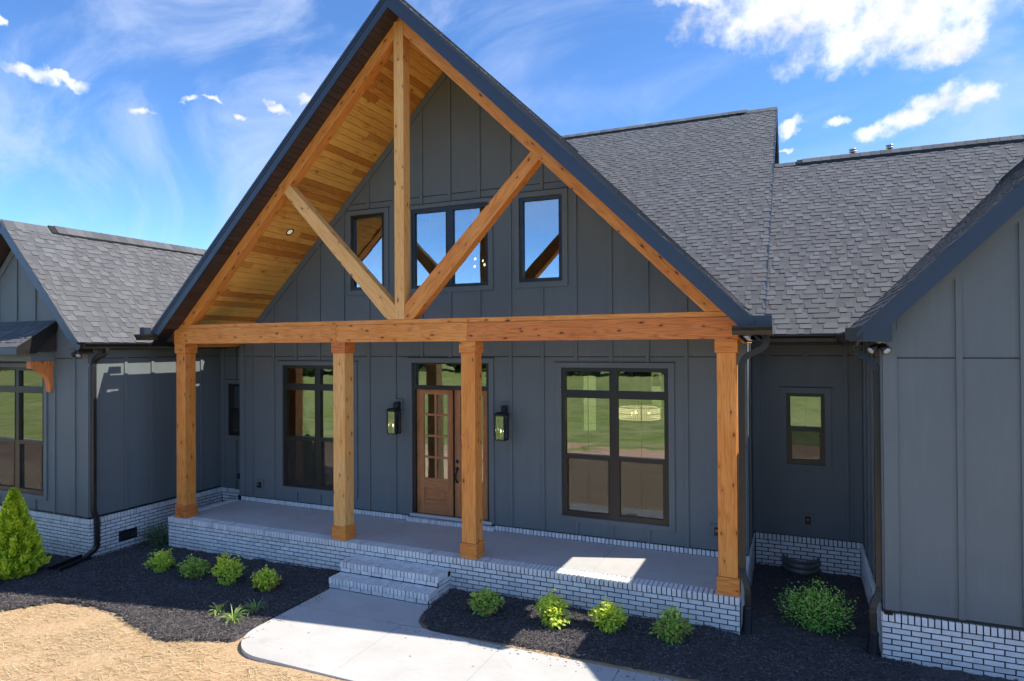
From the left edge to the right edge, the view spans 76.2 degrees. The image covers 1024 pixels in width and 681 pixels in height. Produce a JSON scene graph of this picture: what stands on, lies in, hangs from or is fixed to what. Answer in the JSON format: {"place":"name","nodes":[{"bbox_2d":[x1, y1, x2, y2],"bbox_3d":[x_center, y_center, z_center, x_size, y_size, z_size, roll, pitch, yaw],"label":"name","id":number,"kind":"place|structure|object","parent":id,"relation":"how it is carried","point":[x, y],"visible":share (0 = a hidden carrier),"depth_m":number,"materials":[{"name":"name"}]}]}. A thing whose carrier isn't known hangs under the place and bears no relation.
{"place":"outdoors","nodes":[
{"label":"outdoors","id":0,"kind":"place"},
{"bbox_2d":[0,372,753,680],"bbox_3d":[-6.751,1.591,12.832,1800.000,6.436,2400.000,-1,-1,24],"label":"ground","id":1,"kind":"structure","parent":0,"point":[77,665],"depth_m":8.40,"materials":[{"name":"beige soil"}]},
{"bbox_2d":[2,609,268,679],"bbox_3d":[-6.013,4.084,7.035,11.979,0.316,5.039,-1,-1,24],"label":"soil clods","id":2,"kind":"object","parent":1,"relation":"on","point":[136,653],"visible":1,"depth_m":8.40,"materials":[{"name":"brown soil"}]},
{"bbox_2d":[0,603,345,680],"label":"straw litter","id":3,"kind":"object","parent":1,"relation":"on","point":[111,667],"visible":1,"depth_m":8.38,"materials":[{"name":"beige plant"}]},
{"bbox_2d":[329,555,450,605],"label":"front steps","id":4,"kind":"structure","parent":1,"relation":"on","point":[404,582],"depth_m":10.18,"materials":[{"name":"brick"}]},
{"bbox_2d":[168,499,748,634],"bbox_3d":[-1.564,3.886,11.394,10.644,0.952,1.618,-1,-1,24],"label":"porch","id":5,"kind":"object","parent":1,"relation":"on","point":[644,583],"visible":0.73,"depth_m":10.45,"materials":[{"name":"brick"}]},
{"bbox_2d":[175,344,197,518],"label":"porch column","id":6,"kind":"structure","parent":5,"relation":"on","point":[186,506],"depth_m":12.76,"materials":[{"name":"brown wood"}]},
{"bbox_2d":[331,342,355,540],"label":"porch column","id":7,"kind":"structure","parent":5,"relation":"on","point":[344,527],"depth_m":11.21,"materials":[{"name":"brown wood"}]},
{"bbox_2d":[459,341,484,559],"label":"porch column","id":8,"kind":"structure","parent":5,"relation":"on","point":[472,544],"depth_m":10.20,"materials":[{"name":"brown wood"}]},
{"bbox_2d":[715,339,740,596],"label":"porch column","id":9,"kind":"structure","parent":5,"relation":"on","point":[728,574],"depth_m":8.64,"materials":[{"name":"brown wood"}]},
{"bbox_2d":[241,588,676,680],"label":"walkway","id":10,"kind":"structure","parent":1,"relation":"on","point":[351,636],"depth_m":8.25,"materials":[{"name":"concrete"}]},
{"bbox_2d":[0,537,1018,680],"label":"mulch bed","id":11,"kind":"object","parent":1,"relation":"on","point":[777,613],"visible":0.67,"depth_m":8.96,"materials":[{"name":"black wood"}]},
{"bbox_2d":[0,487,51,579],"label":"arborvitae","id":12,"kind":"object","parent":11,"relation":"on","point":[22,552],"visible":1,"depth_m":11.31,"materials":[{"name":"green plant"}]},
{"bbox_2d":[48,554,90,571],"bbox_3d":[-8.085,4.073,11.975,0.288,0.115,0.624,0,0,17],"label":"splash block","id":13,"kind":"object","parent":11,"relation":"on","point":[70,562],"depth_m":11.95,"materials":[{"name":"plastic"}]},
{"bbox_2d":[132,520,170,547],"bbox_3d":[-7.005,3.828,13.054,1.152,0.611,0.879,0,0,12],"label":"shrub","id":14,"kind":"object","parent":11,"relation":"on","point":[157,540],"visible":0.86,"depth_m":12.98,"materials":[{"name":"green plant"}]},
{"bbox_2d":[142,548,175,572],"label":"shrub","id":15,"kind":"object","parent":11,"relation":"on","point":[161,562],"visible":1,"depth_m":11.40,"materials":[{"name":"green plant"}]},
{"bbox_2d":[176,553,212,578],"bbox_3d":[-5.407,3.857,11.125,0.609,0.427,0.614,-1,-1,24],"label":"shrub","id":16,"kind":"object","parent":11,"relation":"on","point":[196,567],"visible":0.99,"depth_m":11.03,"materials":[{"name":"green plant"}]},
{"bbox_2d":[207,601,228,614],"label":"grass clump","id":17,"kind":"object","parent":11,"relation":"on","point":[218,608],"visible":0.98,"depth_m":9.48,"materials":[{"name":"green plant"}]},
{"bbox_2d":[208,552,248,585],"bbox_3d":[-4.667,3.753,10.725,0.586,0.608,0.628,-1,-1,24],"label":"shrub","id":18,"kind":"object","parent":11,"relation":"on","point":[229,568],"visible":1,"depth_m":10.67,"materials":[{"name":"green plant"}]},
{"bbox_2d":[218,603,248,625],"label":"grass clump","id":19,"kind":"object","parent":11,"relation":"on","point":[234,616],"visible":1,"depth_m":9.26,"materials":[{"name":"green plant"}]},
{"bbox_2d":[242,599,266,616],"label":"grass clump","id":20,"kind":"object","parent":11,"relation":"on","point":[253,606],"visible":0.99,"depth_m":9.57,"materials":[{"name":"green plant"}]},
{"bbox_2d":[248,564,280,591],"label":"shrub","id":21,"kind":"object","parent":11,"relation":"on","point":[266,579],"visible":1,"depth_m":10.38,"materials":[{"name":"green plant"}]},
{"bbox_2d":[467,583,504,616],"bbox_3d":[-0.371,3.735,9.330,0.544,0.443,0.542,0,0,-12],"label":"shrub","id":22,"kind":"object","parent":11,"relation":"on","point":[486,601],"visible":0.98,"depth_m":9.25,"materials":[{"name":"green plant"}]},
{"bbox_2d":[532,588,572,629],"bbox_3d":[0.549,3.662,8.915,0.583,0.543,0.573,-1,-1,24],"label":"shrub","id":23,"kind":"object","parent":11,"relation":"on","point":[551,609],"visible":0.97,"depth_m":8.84,"materials":[{"name":"green plant"}]},
{"bbox_2d":[588,596,627,633],"bbox_3d":[1.315,3.655,8.734,0.537,0.539,0.547,0,-1,-34],"label":"shrub","id":24,"kind":"object","parent":11,"relation":"on","point":[609,616],"visible":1,"depth_m":8.65,"materials":[{"name":"green plant"}]},
{"bbox_2d":[648,604,697,644],"bbox_3d":[2.070,3.646,8.401,0.547,0.543,0.547,0,-1,-38],"label":"shrub","id":25,"kind":"object","parent":11,"relation":"on","point":[674,623],"visible":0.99,"depth_m":8.34,"materials":[{"name":"green plant"}]},
{"bbox_2d":[773,576,858,638],"bbox_3d":[4.037,3.528,8.737,1.086,0.716,1.055,-1,-1,24],"label":"shrub","id":26,"kind":"object","parent":11,"relation":"on","point":[812,619],"visible":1,"depth_m":8.64,"materials":[{"name":"green plant"}]},
{"bbox_2d":[0,0,1023,680],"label":"house","id":27,"kind":"structure","parent":1,"relation":"on","point":[814,268],"depth_m":12.04,"materials":[{"name":"grey"}]},
{"bbox_2d":[0,362,47,500],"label":"window","id":28,"kind":"structure","parent":27,"relation":"in","point":[23,394],"depth_m":13.29,"materials":[{"name":"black glass"}]},
{"bbox_2d":[0,320,56,391],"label":"awning","id":29,"kind":"object","parent":27,"relation":"attached to","point":[26,341],"depth_m":12.63,"materials":[{"name":"grey metal"}]},
{"bbox_2d":[71,351,81,357],"bbox_3d":[-8.176,0.250,12.307,0.274,0.154,0.183,-1,-1,24],"label":"floodlight","id":30,"kind":"object","parent":27,"relation":"attached to","point":[74,354],"visible":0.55,"depth_m":12.27,"materials":[{"name":"grey metal"}]},
{"bbox_2d":[84,348,108,556],"bbox_3d":[-7.896,2.120,12.411,0.407,3.945,0.179,0,-1,-41],"label":"downspout","id":31,"kind":"object","parent":27,"relation":"attached to","point":[93,421],"visible":1,"depth_m":12.39,"materials":[{"name":"black metal"}]},
{"bbox_2d":[224,379,239,439],"bbox_3d":[-6.286,1.586,15.075,0.810,1.387,0.140,-1,-1,24],"label":"window","id":32,"kind":"structure","parent":27,"relation":"in","point":[232,386],"depth_m":15.14,"materials":[{"name":"grey glass"}]},
{"bbox_2d":[236,471,239,480],"bbox_3d":[-6.258,3.103,14.957,0.210,0.230,0.058,-1,-1,24],"label":"outdoor outlet","id":33,"kind":"object","parent":27,"relation":"attached to","point":[237,475],"visible":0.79,"depth_m":14.96,"materials":[{"name":"black plastic"}]},
{"bbox_2d":[256,479,263,489],"bbox_3d":[-5.404,3.085,13.958,0.210,0.230,0.058,-1,-1,24],"label":"outdoor outlet","id":34,"kind":"object","parent":27,"relation":"attached to","point":[259,484],"visible":1,"depth_m":13.96,"materials":[{"name":"grey plastic"}]},
{"bbox_2d":[286,229,293,234],"bbox_3d":[-4.296,-2.100,12.643,0.128,0.127,0.169,-1,-1,24],"label":"ceiling light","id":35,"kind":"object","parent":27,"relation":"attached to","point":[289,231],"visible":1,"depth_m":12.64,"materials":[{"name":"white metal"}]},
{"bbox_2d":[278,360,357,497],"bbox_3d":[-3.969,1.775,13.428,2.052,2.725,0.140,-1,-1,24],"label":"window","id":36,"kind":"structure","parent":27,"relation":"in","point":[305,387],"depth_m":13.54,"materials":[{"name":"black glass"}]},
{"bbox_2d":[346,206,388,295],"bbox_3d":[-2.826,-1.748,12.943,1.029,1.694,0.140,-1,-1,24],"label":"window","id":37,"kind":"structure","parent":27,"relation":"in","point":[351,219],"depth_m":12.93,"materials":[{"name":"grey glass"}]},
{"bbox_2d":[385,399,403,434],"bbox_3d":[-2.227,1.447,12.441,0.234,0.645,0.322,-1,-1,24],"label":"wall lantern","id":38,"kind":"object","parent":27,"relation":"attached to","point":[397,410],"depth_m":12.40,"materials":[{"name":"black metal"}]},
{"bbox_2d":[417,389,452,515],"bbox_3d":[-1.434,2.102,12.364,0.813,2.351,0.045,-1,-1,24],"label":"door","id":39,"kind":"structure","parent":27,"relation":"in","point":[434,495],"depth_m":12.36,"materials":[{"name":"brown wood"}]},
{"bbox_2d":[410,196,493,293],"bbox_3d":[-1.134,-1.747,12.195,1.810,1.689,0.140,-1,-1,24],"label":"window","id":40,"kind":"structure","parent":27,"relation":"in","point":[450,210],"depth_m":12.17,"materials":[{"name":"grey glass"}]},
{"bbox_2d":[174,17,738,343],"bbox_3d":[-1.525,-2.646,11.428,10.470,5.342,1.590,-1,-1,24],"label":"porch truss","id":41,"kind":"object","parent":27,"relation":"attached to","point":[402,312],"visible":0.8,"depth_m":10.67,"materials":[{"name":"brown wood"}]},
{"bbox_2d":[454,390,487,519],"bbox_3d":[-0.753,2.096,12.016,0.702,2.351,0.133,-1,-1,24],"label":"door","id":42,"kind":"structure","parent":27,"relation":"in","point":[457,393],"depth_m":12.13,"materials":[{"name":"brown wood"}]},
{"bbox_2d":[474,237,485,267],"bbox_3d":[-0.611,-2.675,14.080,0.480,2.195,0.421,-1,-1,24],"label":"foyer chandelier","id":43,"kind":"object","parent":27,"relation":"hanging from","point":[483,256],"visible":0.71,"depth_m":14.07,"materials":[{"name":"gold metal"}]},
{"bbox_2d":[493,402,509,440],"bbox_3d":[-0.167,1.427,11.531,0.234,0.645,0.322,-1,-1,24],"label":"wall lantern","id":44,"kind":"object","parent":27,"relation":"attached to","point":[504,413],"depth_m":11.50,"materials":[{"name":"black metal"}]},
{"bbox_2d":[514,187,568,287],"bbox_3d":[0.523,-1.780,11.464,1.029,1.694,0.140,-1,-1,24],"label":"window","id":45,"kind":"structure","parent":27,"relation":"in","point":[562,193],"depth_m":11.42,"materials":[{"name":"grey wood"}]},
{"bbox_2d":[556,362,675,532],"bbox_3d":[1.707,1.721,10.922,2.052,2.725,0.140,-1,-1,24],"label":"window","id":46,"kind":"structure","parent":27,"relation":"in","point":[614,460],"depth_m":10.88,"materials":[{"name":"black glass"}]},
{"bbox_2d":[619,372,659,421],"bbox_3d":[2.545,0.915,13.104,0.840,1.327,0.840,-1,-1,24],"label":"chandelier","id":47,"kind":"object","parent":27,"relation":"hanging from","point":[633,412],"visible":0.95,"depth_m":12.84,"materials":[{"name":"beige metal"}]},
{"bbox_2d":[652,372,660,385],"bbox_3d":[3.084,0.615,13.960,0.200,0.720,0.200,-1,-1,24],"label":"pendant lamp","id":48,"kind":"object","parent":27,"relation":"hanging from","point":[656,380],"visible":0.89,"depth_m":13.89,"materials":[{"name":"glass"}]},
{"bbox_2d":[710,523,717,538],"bbox_3d":[3.191,2.974,10.164,0.210,0.230,0.058,-1,-1,24],"label":"outdoor outlet","id":49,"kind":"object","parent":27,"relation":"attached to","point":[714,530],"visible":0.64,"depth_m":10.20,"materials":[{"name":"grey plastic"}]},
{"bbox_2d":[738,335,769,634],"bbox_3d":[3.176,1.952,8.562,0.398,4.063,0.138,-1,-1,24],"label":"downspout","id":50,"kind":"object","parent":27,"relation":"attached to","point":[747,618],"visible":0.84,"depth_m":8.62,"materials":[{"name":"plastic"}]},
{"bbox_2d":[782,553,819,574],"bbox_3d":[4.798,3.768,10.855,0.584,0.325,0.316,-1,-1,24],"label":"window well","id":51,"kind":"object","parent":27,"relation":"attached to","point":[796,567],"depth_m":10.76,"materials":[{"name":"black metal"}]},
{"bbox_2d":[779,386,831,471],"bbox_3d":[4.964,1.482,11.049,0.816,1.397,0.140,-1,-1,24],"label":"window","id":52,"kind":"structure","parent":27,"relation":"in","point":[785,392],"depth_m":11.00,"materials":[{"name":"grey wood"}]},
{"bbox_2d":[801,513,814,527],"bbox_3d":[4.955,3.015,10.948,0.210,0.230,0.058,-1,-1,24],"label":"outdoor outlet","id":53,"kind":"object","parent":27,"relation":"attached to","point":[807,519],"visible":1,"depth_m":10.95,"materials":[{"name":"black plastic"}]},
{"bbox_2d":[849,148,856,152],"bbox_3d":[8.224,-4.041,15.762,0.174,1.160,0.174,-1,-1,24],"label":"roof vent","id":54,"kind":"object","parent":27,"relation":"on","point":[853,150],"visible":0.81,"depth_m":15.72,"materials":[{"name":"silver metal"}]},
{"bbox_2d":[851,341,881,656],"bbox_3d":[4.388,1.999,8.048,0.318,4.038,0.256,-1,-1,24],"label":"downspout","id":55,"kind":"object","parent":27,"relation":"attached to","point":[873,640],"visible":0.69,"depth_m":8.01,"materials":[{"name":"plastic"}]},
{"bbox_2d":[867,342,891,353],"bbox_3d":[4.377,0.090,7.792,0.208,0.154,0.205,0,0,-10],"label":"floodlight","id":56,"kind":"object","parent":27,"relation":"attached to","point":[876,346],"visible":0.98,"depth_m":7.78,"materials":[{"name":"grey metal"}]},
{"bbox_2d":[885,144,893,149],"bbox_3d":[8.933,-4.048,15.449,0.174,1.160,0.174,-1,-1,24],"label":"roof vent","id":57,"kind":"object","parent":27,"relation":"on","point":[889,146],"visible":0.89,"depth_m":15.40,"materials":[{"name":"silver metal"}]},
{"bbox_2d":[0,0,1023,249],"label":"sky","id":58,"kind":"structure","parent":0,"point":[151,120],"materials":[{"name":"blue"}]}
]}

